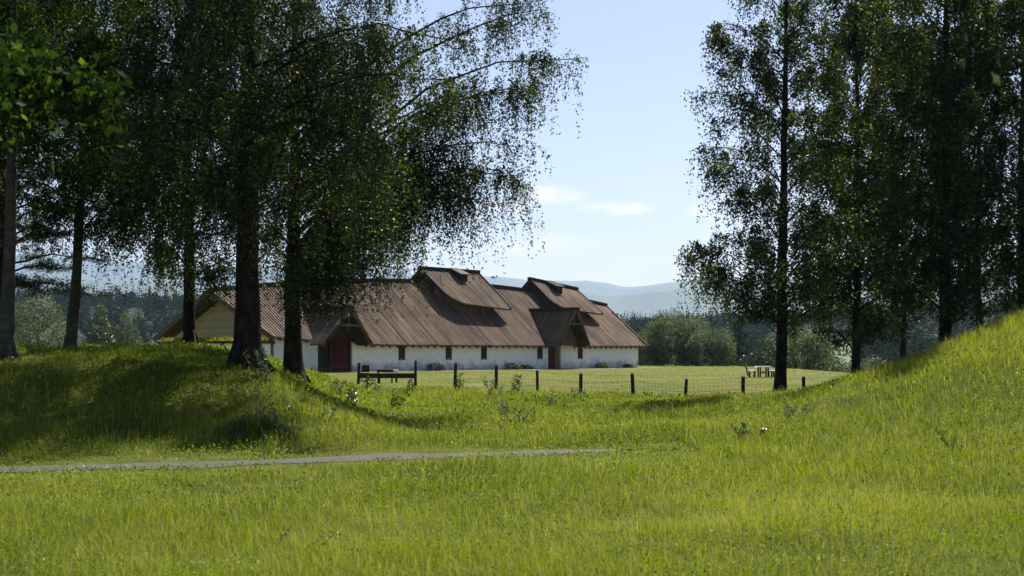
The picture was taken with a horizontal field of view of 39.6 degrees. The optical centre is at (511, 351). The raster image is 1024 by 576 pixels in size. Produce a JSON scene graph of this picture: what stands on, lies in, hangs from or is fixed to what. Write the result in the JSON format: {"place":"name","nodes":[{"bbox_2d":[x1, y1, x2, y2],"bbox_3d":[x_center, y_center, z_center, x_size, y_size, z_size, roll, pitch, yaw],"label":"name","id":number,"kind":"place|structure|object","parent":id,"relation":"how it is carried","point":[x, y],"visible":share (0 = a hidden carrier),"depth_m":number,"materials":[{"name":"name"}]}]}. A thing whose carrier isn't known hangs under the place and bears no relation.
{"place":"outdoors","nodes":[
{"label":"outdoors","id":0,"kind":"place"},
{"bbox_2d":[0,449,635,471],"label":"path","id":1,"kind":"structure","parent":0,"point":[368,457],"depth_m":21.86,"materials":[{"name":"grey gravel"}]},
{"bbox_2d":[369,368,617,371],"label":"footpath","id":2,"kind":"structure","parent":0,"point":[515,369],"depth_m":128.41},
{"bbox_2d":[0,300,1023,575],"bbox_3d":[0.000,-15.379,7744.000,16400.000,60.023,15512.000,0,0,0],"label":"ground","id":3,"kind":"structure","parent":0,"point":[794,376],"depth_m":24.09,"materials":[{"name":"green plant"}]},
{"bbox_2d":[15,286,66,347],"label":"willow tree","id":4,"kind":"object","parent":3,"relation":"on","point":[38,332],"visible":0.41,"depth_m":104.57,"materials":[{"name":"green plant"}]},
{"bbox_2d":[0,0,88,252],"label":"birch tree","id":5,"kind":"object","parent":3,"relation":"on","point":[3,158],"visible":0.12,"depth_m":31.24,"materials":[{"name":"green plant"}]},
{"bbox_2d":[4,133,114,299],"bbox_3d":[-17.318,-5.541,50.117,7.851,12.301,4.626,0,0,18],"label":"pine tree","id":6,"kind":"object","parent":3,"relation":"on","point":[22,282],"visible":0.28,"depth_m":49.92,"materials":[{"name":"green plant"}]},
{"bbox_2d":[0,0,120,295],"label":"birch tree","id":7,"kind":"object","parent":3,"relation":"on","point":[42,8],"visible":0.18,"depth_m":33.67,"materials":[{"name":"green plant"}]},
{"bbox_2d":[31,315,92,346],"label":"shrub","id":8,"kind":"object","parent":3,"relation":"on","point":[80,335],"visible":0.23,"depth_m":146.47,"materials":[{"name":"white plant"}]},
{"bbox_2d":[0,17,133,177],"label":"lime tree","id":9,"kind":"object","parent":3,"relation":"on","point":[21,68],"visible":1,"depth_m":9.77,"materials":[{"name":"green plant"}]},
{"bbox_2d":[0,0,160,360],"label":"birch tree","id":10,"kind":"object","parent":3,"relation":"on","point":[8,344],"visible":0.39,"depth_m":29.88,"materials":[{"name":"green plant"}]},
{"bbox_2d":[81,302,117,345],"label":"young tree","id":11,"kind":"object","parent":3,"relation":"on","point":[104,336],"visible":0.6,"depth_m":139.57,"materials":[{"name":"green plant"}]},
{"bbox_2d":[1,0,237,348],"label":"birch tree","id":12,"kind":"object","parent":3,"relation":"on","point":[71,337],"visible":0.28,"depth_m":35.62,"materials":[{"name":"green plant"}]},
{"bbox_2d":[113,310,141,345],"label":"young tree","id":13,"kind":"object","parent":3,"relation":"on","point":[122,338],"visible":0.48,"depth_m":145.69,"materials":[{"name":"green plant"}]},
{"bbox_2d":[131,335,153,343],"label":"broadleaf shrub","id":14,"kind":"object","parent":3,"relation":"on","point":[143,341],"visible":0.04,"depth_m":159.85,"materials":[{"name":"green plant"}]},
{"bbox_2d":[57,0,307,343],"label":"birch tree","id":15,"kind":"object","parent":3,"relation":"on","point":[190,334],"visible":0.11,"depth_m":43.45,"materials":[{"name":"green plant"}]},
{"bbox_2d":[157,336,274,357],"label":"sod roofed annex","id":16,"kind":"object","parent":3,"relation":"on","point":[225,340],"visible":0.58,"depth_m":107.62,"materials":[{"name":"green plant"}]},
{"bbox_2d":[197,409,311,450],"bbox_3d":[-4.509,1.355,25.176,2.829,0.717,2.528,0,0,-40],"label":"reed clump","id":17,"kind":"object","parent":3,"relation":"on","point":[239,424],"visible":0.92,"depth_m":24.81,"materials":[{"name":"green plant"}]},
{"bbox_2d":[239,347,275,384],"bbox_3d":[-5.264,0.278,30.014,0.630,0.809,0.869,0,0,27],"label":"meadow weed","id":18,"kind":"object","parent":3,"relation":"on","point":[265,369],"visible":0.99,"depth_m":29.89,"materials":[{"name":"green plant"}]},
{"bbox_2d":[16,0,504,370],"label":"birch tree","id":19,"kind":"object","parent":3,"relation":"on","point":[254,153],"visible":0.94,"depth_m":29.70,"materials":[{"name":"green plant"}]},
{"bbox_2d":[254,402,280,423],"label":"meadow weed","id":20,"kind":"object","parent":3,"relation":"on","point":[270,411],"visible":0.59,"depth_m":25.84,"materials":[{"name":"green plant"}]},
{"bbox_2d":[278,420,308,435],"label":"meadow weed","id":21,"kind":"object","parent":3,"relation":"on","point":[293,431],"visible":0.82,"depth_m":25.09,"materials":[{"name":"green plant"}]},
{"bbox_2d":[271,526,338,553],"bbox_3d":[-1.847,1.682,12.441,0.596,0.257,0.463,0,0,18],"label":"meadow weed","id":22,"kind":"object","parent":3,"relation":"on","point":[287,531],"visible":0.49,"depth_m":12.56,"materials":[{"name":"green plant"}]},
{"bbox_2d":[287,399,345,421],"bbox_3d":[-3.761,1.115,27.024,1.168,0.472,0.540,0,0,5],"label":"meadow weed","id":23,"kind":"object","parent":3,"relation":"on","point":[325,410],"visible":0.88,"depth_m":27.09,"materials":[{"name":"green plant"}]},
{"bbox_2d":[330,377,348,395],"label":"meadow weed","id":24,"kind":"object","parent":3,"relation":"on","point":[338,385],"visible":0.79,"depth_m":39.90,"materials":[{"name":"green plant"}]},
{"bbox_2d":[343,386,358,402],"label":"meadow weed","id":25,"kind":"object","parent":3,"relation":"on","point":[350,392],"visible":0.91,"depth_m":35.94,"materials":[{"name":"green plant"}]},
{"bbox_2d":[361,365,368,380],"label":"garden chair","id":26,"kind":"object","parent":3,"relation":"on","point":[365,368],"visible":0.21,"depth_m":83.70,"materials":[{"name":"brown wood"}]},
{"bbox_2d":[362,375,372,387],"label":"meadow weed","id":27,"kind":"object","parent":3,"relation":"on","point":[367,377],"visible":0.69,"depth_m":61.90,"materials":[{"name":"green plant"}]},
{"bbox_2d":[359,378,382,390],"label":"meadow weed","id":28,"kind":"object","parent":3,"relation":"on","point":[375,386],"visible":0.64,"depth_m":55.84,"materials":[{"name":"green plant"}]},
{"bbox_2d":[174,0,588,382],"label":"birch tree","id":29,"kind":"object","parent":3,"relation":"on","point":[292,285],"visible":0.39,"depth_m":36.44,"materials":[{"name":"green plant"}]},
{"bbox_2d":[377,369,397,382],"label":"picnic table","id":30,"kind":"object","parent":3,"relation":"on","point":[387,370],"visible":0.62,"depth_m":78.46,"materials":[{"name":"white paint"}]},
{"bbox_2d":[389,392,410,407],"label":"meadow weed","id":31,"kind":"object","parent":3,"relation":"on","point":[397,403],"visible":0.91,"depth_m":41.05,"materials":[{"name":"green plant"}]},
{"bbox_2d":[153,266,648,372],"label":"longhouse","id":32,"kind":"structure","parent":3,"relation":"on","point":[535,323],"depth_m":126.05,"materials":[{"name":"brown wood"}]},
{"bbox_2d":[398,346,405,359],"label":"window","id":33,"kind":"structure","parent":32,"relation":"in","point":[401,349],"depth_m":118.29,"materials":[{"name":"brown wood"}]},
{"bbox_2d":[445,346,451,359],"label":"window","id":34,"kind":"structure","parent":32,"relation":"in","point":[448,350],"depth_m":122.29,"materials":[{"name":"brown wood"}]},
{"bbox_2d":[481,347,486,358],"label":"window","id":35,"kind":"structure","parent":32,"relation":"in","point":[483,351],"depth_m":125.57,"materials":[{"name":"brown wood"}]},
{"bbox_2d":[537,347,542,358],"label":"window","id":36,"kind":"structure","parent":32,"relation":"in","point":[539,351],"depth_m":131.22,"materials":[{"name":"brown wood"}]},
{"bbox_2d":[578,347,582,358],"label":"window","id":37,"kind":"structure","parent":32,"relation":"in","point":[580,351],"depth_m":135.92,"materials":[{"name":"brown wood"}]},
{"bbox_2d":[402,378,415,392],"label":"meadow weed","id":38,"kind":"object","parent":3,"relation":"on","point":[410,381],"visible":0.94,"depth_m":56.95,"materials":[{"name":"green plant"}]},
{"bbox_2d":[427,363,445,370],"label":"bush","id":39,"kind":"object","parent":3,"relation":"on","point":[436,366],"visible":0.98,"depth_m":120.15,"materials":[{"name":"green plant"}]},
{"bbox_2d":[420,420,477,433],"bbox_3d":[-1.320,1.667,29.887,1.193,0.508,0.368,0,0,-16],"label":"meadow weed","id":40,"kind":"object","parent":3,"relation":"on","point":[433,422],"visible":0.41,"depth_m":29.89,"materials":[{"name":"green plant"}]},
{"bbox_2d":[455,372,463,390],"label":"meadow weed","id":41,"kind":"object","parent":3,"relation":"on","point":[458,386],"visible":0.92,"depth_m":55.91,"materials":[{"name":"green plant"}]},
{"bbox_2d":[480,376,505,396],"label":"meadow weed","id":42,"kind":"object","parent":3,"relation":"on","point":[490,392],"visible":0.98,"depth_m":49.91,"materials":[{"name":"green plant"}]},
{"bbox_2d":[499,401,518,415],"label":"meadow weed","id":43,"kind":"object","parent":3,"relation":"on","point":[503,405],"visible":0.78,"depth_m":35.95,"materials":[{"name":"green plant"}]},
{"bbox_2d":[505,362,521,369],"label":"bush","id":44,"kind":"object","parent":3,"relation":"on","point":[516,366],"visible":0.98,"depth_m":127.23,"materials":[{"name":"green plant"}]},
{"bbox_2d":[493,404,537,422],"bbox_3d":[0.123,1.432,32.858,1.003,0.498,0.563,0,0,24],"label":"meadow weed","id":45,"kind":"object","parent":3,"relation":"on","point":[517,415],"visible":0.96,"depth_m":32.82,"materials":[{"name":"green plant"}]},
{"bbox_2d":[15,277,1016,366],"bbox_3d":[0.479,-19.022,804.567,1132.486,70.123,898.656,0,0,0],"label":"forest","id":46,"kind":"object","parent":3,"relation":"on","point":[883,351],"visible":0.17,"depth_m":769.56,"materials":[{"name":"green plant"}]},
{"bbox_2d":[509,374,522,392],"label":"meadow weed","id":47,"kind":"object","parent":3,"relation":"on","point":[517,381],"visible":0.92,"depth_m":52.01,"materials":[{"name":"green plant"}]},
{"bbox_2d":[521,364,533,368],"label":"bush","id":48,"kind":"object","parent":3,"relation":"on","point":[527,367],"visible":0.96,"depth_m":128.64,"materials":[{"name":"green plant"}]},
{"bbox_2d":[545,394,557,405],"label":"meadow weed","id":49,"kind":"object","parent":3,"relation":"on","point":[551,400],"visible":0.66,"depth_m":43.93,"materials":[{"name":"green plant"}]},
{"bbox_2d":[310,360,840,395],"bbox_3d":[1.738,1.243,56.438,28.168,1.772,1.805,0,0,42],"label":"wire fence","id":50,"kind":"object","parent":3,"relation":"on","point":[404,375],"visible":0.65,"depth_m":57.98,"materials":[{"name":"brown wood"}]},
{"bbox_2d":[570,386,588,399],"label":"meadow weed","id":51,"kind":"object","parent":3,"relation":"on","point":[579,392],"visible":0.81,"depth_m":47.11,"materials":[{"name":"green plant"}]},
{"bbox_2d":[325,366,848,395],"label":"lawn grass","id":52,"kind":"structure","parent":3,"relation":"on","point":[689,370],"depth_m":89.97,"materials":[{"name":"green plant"}]},
{"bbox_2d":[595,362,609,367],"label":"bush","id":53,"kind":"object","parent":3,"relation":"on","point":[604,365],"visible":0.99,"depth_m":137.42,"materials":[{"name":"green plant"}]},
{"bbox_2d":[622,363,632,367],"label":"bush","id":54,"kind":"object","parent":3,"relation":"on","point":[628,366],"visible":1,"depth_m":140.71,"materials":[{"name":"green plant"}]},
{"bbox_2d":[639,330,651,364],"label":"willow shrub","id":55,"kind":"object","parent":3,"relation":"on","point":[642,337],"visible":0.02,"depth_m":175.11,"materials":[{"name":"green plant"}]},
{"bbox_2d":[638,308,713,365],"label":"willow shrub","id":56,"kind":"object","parent":3,"relation":"on","point":[662,341],"visible":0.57,"depth_m":166.46,"materials":[{"name":"green plant"}]},
{"bbox_2d":[683,325,737,365],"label":"willow shrub","id":57,"kind":"object","parent":3,"relation":"on","point":[711,351],"visible":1,"depth_m":162.01,"materials":[{"name":"green plant"}]},
{"bbox_2d":[723,295,749,365],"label":"spruce tree","id":58,"kind":"object","parent":3,"relation":"on","point":[740,336],"visible":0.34,"depth_m":232.02,"materials":[{"name":"green plant"}]},
{"bbox_2d":[735,352,752,366],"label":"broadleaf tree","id":59,"kind":"object","parent":3,"relation":"on","point":[742,363],"visible":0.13,"depth_m":219.68,"materials":[{"name":"green plant"}]},
{"bbox_2d":[728,422,770,440],"bbox_3d":[4.282,1.506,26.047,0.921,0.460,0.432,0,0,43],"label":"meadow weed","id":60,"kind":"object","parent":3,"relation":"on","point":[743,425],"visible":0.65,"depth_m":25.99,"materials":[{"name":"green plant"}]},
{"bbox_2d":[745,363,755,376],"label":"garden bench","id":61,"kind":"object","parent":3,"relation":"on","point":[749,370],"visible":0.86,"depth_m":93.44,"materials":[{"name":"white paint"}]},
{"bbox_2d":[747,349,774,367],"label":"broadleaf tree","id":62,"kind":"object","parent":3,"relation":"on","point":[765,359],"visible":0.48,"depth_m":199.68,"materials":[{"name":"green plant"}]},
{"bbox_2d":[754,366,771,376],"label":"garden table","id":63,"kind":"object","parent":3,"relation":"on","point":[759,372],"visible":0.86,"depth_m":93.64,"materials":[{"name":"white paint"}]},
{"bbox_2d":[753,337,789,363],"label":"broadleaf tree","id":64,"kind":"object","parent":3,"relation":"on","point":[764,348],"visible":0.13,"depth_m":212.00,"materials":[{"name":"green plant"}]},
{"bbox_2d":[769,370,774,376],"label":"garden bench","id":65,"kind":"object","parent":3,"relation":"on","point":[772,373],"visible":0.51,"depth_m":94.00,"materials":[{"name":"white paint"}]},
{"bbox_2d":[760,348,793,368],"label":"broadleaf tree","id":66,"kind":"object","parent":3,"relation":"on","point":[773,356],"visible":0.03,"depth_m":207.88,"materials":[{"name":"green plant"}]},
{"bbox_2d":[673,0,882,392],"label":"birch tree","id":67,"kind":"object","parent":3,"relation":"on","point":[768,81],"visible":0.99,"depth_m":47.66,"materials":[{"name":"green plant"}]},
{"bbox_2d":[764,328,822,368],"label":"willow shrub","id":68,"kind":"object","parent":3,"relation":"on","point":[794,359],"visible":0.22,"depth_m":167.06,"materials":[{"name":"green plant"}]},
{"bbox_2d":[783,402,812,420],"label":"meadow weed","id":69,"kind":"object","parent":3,"relation":"on","point":[788,414],"visible":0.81,"depth_m":30.11,"materials":[{"name":"green plant"}]},
{"bbox_2d":[787,329,838,369],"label":"willow shrub","id":70,"kind":"object","parent":3,"relation":"on","point":[812,349],"visible":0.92,"depth_m":149.82,"materials":[{"name":"green plant"}]},
{"bbox_2d":[798,337,851,371],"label":"willow shrub","id":71,"kind":"object","parent":3,"relation":"on","point":[804,358],"visible":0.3,"depth_m":155.03,"materials":[{"name":"green plant"}]},
{"bbox_2d":[763,0,942,373],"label":"birch tree","id":72,"kind":"object","parent":3,"relation":"on","point":[848,40],"visible":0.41,"depth_m":57.34,"materials":[{"name":"green plant"}]},
{"bbox_2d":[822,355,885,372],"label":"willow shrub","id":73,"kind":"object","parent":3,"relation":"on","point":[863,365],"visible":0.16,"depth_m":158.44,"materials":[{"name":"green plant"}]},
{"bbox_2d":[860,343,865,367],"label":"spruce tree","id":74,"kind":"object","parent":3,"relation":"on","point":[862,355],"visible":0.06,"depth_m":238.57,"materials":[{"name":"green plant"}]},
{"bbox_2d":[828,16,984,360],"bbox_3d":[16.857,-7.182,61.581,6.881,18.300,6.632,0,0,28],"label":"birch tree","id":75,"kind":"object","parent":3,"relation":"on","point":[903,345],"visible":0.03,"depth_m":61.88,"materials":[{"name":"green plant"}]},
{"bbox_2d":[834,0,1023,344],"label":"birch tree","id":76,"kind":"object","parent":3,"relation":"on","point":[942,82],"visible":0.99,"depth_m":42.35,"materials":[{"name":"green plant"}]},
{"bbox_2d":[936,430,966,452],"bbox_3d":[6.788,1.446,21.997,0.362,0.456,0.612,0,0,0],"label":"meadow weed","id":77,"kind":"object","parent":3,"relation":"on","point":[946,442],"visible":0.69,"depth_m":22.00,"materials":[{"name":"green plant"}]},
{"bbox_2d":[892,0,1023,326],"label":"birch tree","id":78,"kind":"object","parent":3,"relation":"on","point":[966,220],"visible":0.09,"depth_m":45.56,"materials":[{"name":"green plant"}]},
{"bbox_2d":[907,0,1023,315],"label":"birch tree","id":79,"kind":"object","parent":3,"relation":"on","point":[1008,222],"visible":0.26,"depth_m":44.38,"materials":[{"name":"green plant"}]},
{"bbox_2d":[957,33,1023,97],"bbox_3d":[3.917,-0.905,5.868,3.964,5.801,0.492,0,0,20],"label":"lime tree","id":80,"kind":"object","parent":3,"relation":"on","point":[996,79],"visible":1,"depth_m":6.29,"materials":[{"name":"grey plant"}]},
{"bbox_2d":[6,0,1020,286],"label":"sky","id":81,"kind":"structure","parent":0,"point":[616,204],"materials":[{"name":"blue"}]},
{"bbox_2d":[15,254,1014,294],"bbox_3d":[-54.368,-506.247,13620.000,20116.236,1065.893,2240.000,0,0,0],"label":"mountain ridge","id":82,"kind":"structure","parent":0,"point":[585,286],"depth_m":14350.73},
{"bbox_2d":[15,273,1016,321],"bbox_3d":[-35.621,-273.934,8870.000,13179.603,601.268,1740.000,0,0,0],"label":"mountain ridge","id":83,"kind":"structure","parent":0,"point":[648,303],"depth_m":9311.88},
{"bbox_2d":[800,342,851,364],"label":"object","id":84,"kind":"structure","parent":0,"point":[848,359],"depth_m":647.24,"materials":[{"name":"green plant"}]}
]}

